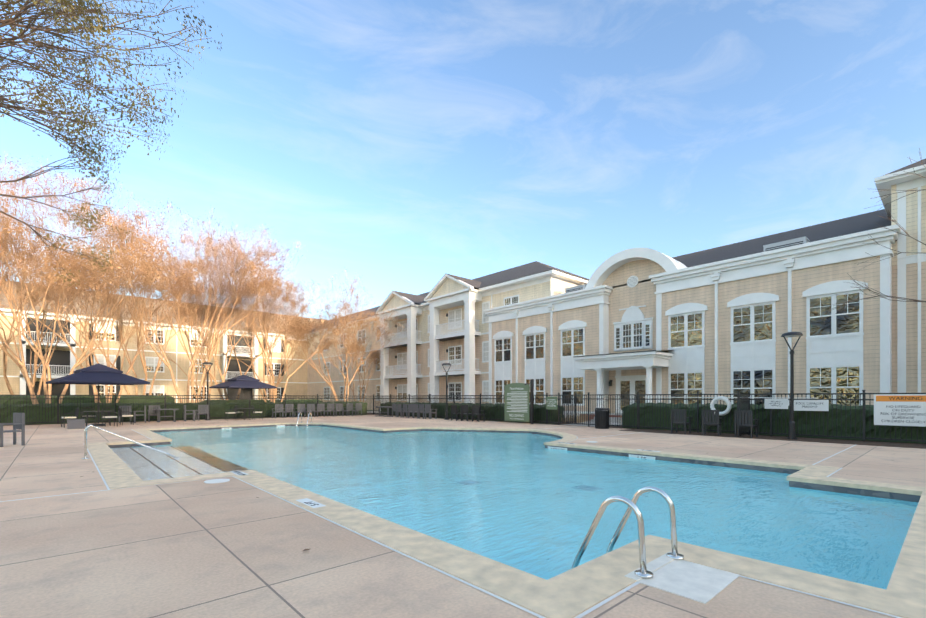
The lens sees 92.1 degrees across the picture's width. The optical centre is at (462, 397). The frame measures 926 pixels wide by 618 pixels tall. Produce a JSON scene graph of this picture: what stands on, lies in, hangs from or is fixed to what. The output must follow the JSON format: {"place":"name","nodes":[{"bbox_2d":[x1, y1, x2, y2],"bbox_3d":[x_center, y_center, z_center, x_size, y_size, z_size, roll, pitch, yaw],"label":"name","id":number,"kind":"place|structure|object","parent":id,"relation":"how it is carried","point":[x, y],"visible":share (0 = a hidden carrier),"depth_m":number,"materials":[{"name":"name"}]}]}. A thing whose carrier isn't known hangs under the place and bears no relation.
{"place":"outdoors","nodes":[
{"label":"outdoors","id":0,"kind":"place"},
{"bbox_2d":[0,0,222,286],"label":"tree","id":1,"kind":"object","parent":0,"point":[96,28],"depth_m":8.73,"materials":[{"name":"brown plant"}]},
{"bbox_2d":[0,315,306,402],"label":"cream building","id":2,"kind":"structure","parent":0,"point":[183,363],"depth_m":51.60,"materials":[{"name":"beige paint"}]},
{"bbox_2d":[95,303,488,399],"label":"windows","id":3,"kind":"structure","parent":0,"point":[100,358],"depth_m":45.11,"materials":[{"name":"grey glass"}]},
{"bbox_2d":[0,415,925,617],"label":"deck","id":4,"kind":"structure","parent":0,"point":[233,547],"depth_m":4.09,"materials":[{"name":"beige concrete"}]},
{"bbox_2d":[0,383,758,446],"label":"patio chairs","id":5,"kind":"object","parent":4,"relation":"on","point":[18,421],"depth_m":24.84,"materials":[{"name":"black metal"}]},
{"bbox_2d":[46,363,276,388],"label":"patio umbrellas","id":6,"kind":"object","parent":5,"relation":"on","point":[97,374],"visible":1,"depth_m":21.82,"materials":[{"name":"blue fabric"}]},
{"bbox_2d":[62,412,261,417],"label":"tables","id":7,"kind":"object","parent":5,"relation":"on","point":[132,415],"visible":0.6,"depth_m":22.57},
{"bbox_2d":[204,425,660,507],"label":"markers","id":8,"kind":"object","parent":4,"relation":"on","point":[211,481],"visible":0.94,"depth_m":7.35,"materials":[{"name":"white tile"}]},
{"bbox_2d":[0,426,901,617],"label":"caulk","id":9,"kind":"object","parent":4,"relation":"on","point":[534,613],"visible":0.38,"depth_m":3.47,"materials":[{"name":"white"}]},
{"bbox_2d":[202,332,802,438],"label":"lamp posts","id":10,"kind":"object","parent":4,"relation":"on","point":[791,433],"visible":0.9,"depth_m":14.86,"materials":[{"name":"black metal"}]},
{"bbox_2d":[203,335,800,365],"bbox_3d":[-7.550,-2.039,25.448,17.066,0.015,39.744,0,0,-83],"label":"lamp lens","id":11,"kind":"object","parent":10,"relation":"attached to","point":[785,336],"visible":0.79,"depth_m":14.90,"materials":[{"name":"white glass"}]},
{"bbox_2d":[87,423,925,617],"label":"coping","id":12,"kind":"object","parent":4,"relation":"on","point":[575,591],"visible":0.96,"depth_m":3.88,"materials":[{"name":"beige stone"}]},
{"bbox_2d":[525,380,532,423],"bbox_3d":[3.459,0.243,23.368,0.450,2.320,0.156,0,0,-7],"label":"shower post","id":13,"kind":"object","parent":4,"relation":"on","point":[531,401],"visible":1,"depth_m":23.34,"materials":[{"name":"black metal"}]},
{"bbox_2d":[595,408,609,428],"bbox_3d":[6.309,0.943,20.247,0.660,0.920,0.660,0,0,-42],"label":"trash can","id":14,"kind":"object","parent":4,"relation":"on","point":[602,419],"visible":1,"depth_m":20.02,"materials":[{"name":"black metal"}]},
{"bbox_2d":[625,552,739,603],"bbox_3d":[1.754,1.394,3.525,0.820,0.018,0.590,0,0,-42],"label":"deck pad","id":15,"kind":"object","parent":4,"relation":"on","point":[700,583],"visible":0.71,"depth_m":3.44,"materials":[{"name":"white concrete"}]},
{"bbox_2d":[0,164,925,420],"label":"building","id":16,"kind":"structure","parent":0,"point":[833,350],"depth_m":25.28,"materials":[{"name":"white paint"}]},
{"bbox_2d":[0,280,332,336],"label":"building roof","id":17,"kind":"structure","parent":16,"relation":"attached to","point":[3,300],"depth_m":51.30,"materials":[{"name":"grey"}]},
{"bbox_2d":[312,159,925,331],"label":"building roof","id":18,"kind":"structure","parent":16,"relation":"attached to","point":[847,225],"depth_m":27.25,"materials":[{"name":"grey"}]},
{"bbox_2d":[573,350,667,356],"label":"portico roof","id":19,"kind":"structure","parent":16,"relation":"on","point":[617,353],"depth_m":24.96,"materials":[{"name":"grey metal"}]},
{"bbox_2d":[0,0,925,319],"label":"sky","id":20,"kind":"structure","parent":0,"point":[405,145],"materials":[{"name":"blue"}]},
{"bbox_2d":[367,411,621,426],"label":"paths","id":21,"kind":"structure","parent":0,"point":[563,424],"depth_m":22.82,"materials":[{"name":"grey concrete"}]},
{"bbox_2d":[561,413,621,424],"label":"dry grass","id":22,"kind":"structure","parent":21,"relation":"on","point":[581,418],"depth_m":24.46,"materials":[{"name":"beige plant"}]},
{"bbox_2d":[111,426,918,588],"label":"water","id":23,"kind":"structure","parent":0,"point":[493,496],"depth_m":7.08,"materials":[{"name":"blue liquid"}]},
{"bbox_2d":[585,413,621,422],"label":"building path","id":24,"kind":"structure","parent":0,"point":[612,419],"depth_m":25.00,"materials":[{"name":"grey concrete"}]},
{"bbox_2d":[307,256,925,412],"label":"tan building","id":25,"kind":"structure","parent":0,"point":[623,294],"depth_m":23.54,"materials":[{"name":"beige paint"}]},
{"bbox_2d":[307,184,925,358],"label":"cream building","id":26,"kind":"structure","parent":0,"point":[527,293],"depth_m":35.14,"materials":[{"name":"beige paint"}]},
{"bbox_2d":[565,236,810,292],"bbox_3d":[12.030,-7.221,26.561,1.785,0.852,13.640,0,0,-42],"label":"vent","id":27,"kind":"object","parent":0,"point":[805,239],"visible":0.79,"depth_m":22.07,"materials":[{"name":"white metal"}]},
{"bbox_2d":[827,148,925,313],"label":"tree","id":28,"kind":"object","parent":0,"point":[884,296],"visible":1,"depth_m":17.11,"materials":[{"name":"brown plant"}]},
{"label":"ground","id":29,"kind":"structure","parent":0,"visible":0},
{"bbox_2d":[0,390,925,442],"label":"fence","id":30,"kind":"object","parent":29,"relation":"on","point":[743,401],"visible":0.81,"depth_m":22.19,"materials":[{"name":"black metal"}]},
{"bbox_2d":[505,383,556,421],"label":"signs","id":31,"kind":"object","parent":30,"relation":"attached to","point":[526,414],"visible":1,"depth_m":23.98,"materials":[{"name":"green metal"}]},
{"bbox_2d":[507,393,526,411],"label":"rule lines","id":32,"kind":"object","parent":31,"relation":"attached to","point":[517,402],"visible":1,"depth_m":24.02,"materials":[{"name":"white paint"}]},
{"bbox_2d":[710,396,731,415],"bbox_3d":[9.812,0.323,17.011,0.150,0.748,0.748,0,0,-42],"label":"life ring","id":33,"kind":"object","parent":30,"relation":"attached to","point":[728,403],"visible":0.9,"depth_m":16.91,"materials":[{"name":"white plastic"}]},
{"bbox_2d":[670,397,772,397],"bbox_3d":[9.808,0.003,17.075,0.028,0.064,6.000,0,0,-42],"label":"hook pole","id":34,"kind":"object","parent":30,"relation":"attached to","point":[714,397],"visible":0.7,"depth_m":17.30,"materials":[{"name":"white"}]},
{"bbox_2d":[765,394,925,426],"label":"signs","id":35,"kind":"object","parent":30,"relation":"attached to","point":[879,407],"visible":0.81,"depth_m":13.68,"materials":[{"name":"white"}]},
{"bbox_2d":[876,395,925,401],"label":"orange signs","id":36,"kind":"object","parent":35,"relation":"attached to","point":[887,398],"visible":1,"depth_m":13.42,"materials":[{"name":"orange"}]},
{"bbox_2d":[881,405,925,422],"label":"sign lettering","id":37,"kind":"object","parent":35,"relation":"attached to","point":[902,414],"visible":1,"depth_m":13.43,"materials":[{"name":"black paint"}]},
{"bbox_2d":[889,397,921,399],"bbox_3d":[13.236,0.027,13.373,0.004,0.105,0.720,0,0,-42],"label":"sign lettering","id":38,"kind":"object","parent":35,"relation":"attached to","point":[905,398],"visible":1,"depth_m":13.36,"materials":[{"name":"black"}]},
{"bbox_2d":[3,414,925,448],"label":"mulch","id":39,"kind":"object","parent":29,"relation":"on","point":[876,443],"visible":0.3,"depth_m":15.46,"materials":[{"name":"brown soil"}]},
{"bbox_2d":[1,396,174,403],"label":"hedge","id":40,"kind":"object","parent":39,"relation":"on","point":[14,401],"visible":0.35,"depth_m":27.21,"materials":[{"name":"green plant"}]},
{"bbox_2d":[1,401,366,424],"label":"hedge","id":41,"kind":"object","parent":39,"relation":"on","point":[34,411],"visible":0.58,"depth_m":26.41,"materials":[{"name":"green plant"}]},
{"bbox_2d":[0,153,406,403],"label":"tree","id":42,"kind":"object","parent":39,"relation":"on","point":[101,311],"depth_m":29.56,"materials":[{"name":"brown plant"}]},
{"bbox_2d":[201,399,322,402],"bbox_3d":[-15.938,0.774,35.997,9.115,1.259,1.620,0,0,-42],"label":"hedge","id":43,"kind":"object","parent":39,"relation":"on","point":[256,400],"visible":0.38,"depth_m":35.02,"materials":[{"name":"green plant"}]},
{"bbox_2d":[380,402,561,423],"bbox_3d":[-0.539,0.873,30.102,1.270,1.060,16.909,0,0,-42],"label":"hedge","id":44,"kind":"object","parent":39,"relation":"on","point":[440,409],"visible":0.31,"depth_m":26.89,"materials":[{"name":"green plant"}]},
{"bbox_2d":[623,402,925,443],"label":"hedge","id":45,"kind":"object","parent":39,"relation":"on","point":[879,431],"visible":0.4,"depth_m":15.63,"materials":[{"name":"green plant"}]},
{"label":"basin","id":46,"kind":"structure","parent":0,"visible":0},
{"bbox_2d":[82,412,683,577],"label":"pool handrails","id":47,"kind":"object","parent":46,"relation":"on","point":[643,572],"visible":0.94,"depth_m":3.88,"materials":[{"name":"silver metal"}]},
{"bbox_2d":[222,425,654,458],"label":"depth markers","id":48,"kind":"object","parent":46,"relation":"on","point":[640,456],"visible":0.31,"depth_m":11.63,"materials":[{"name":"white tile"}]},
{"bbox_2d":[108,424,920,500],"bbox_3d":[-2.320,1.581,14.562,14.071,0.245,24.091,0,0,-42],"label":"pool waterline tile","id":49,"kind":"object","parent":46,"relation":"on","point":[865,491],"visible":0.02,"depth_m":11.05,"materials":[{"name":"tile"}]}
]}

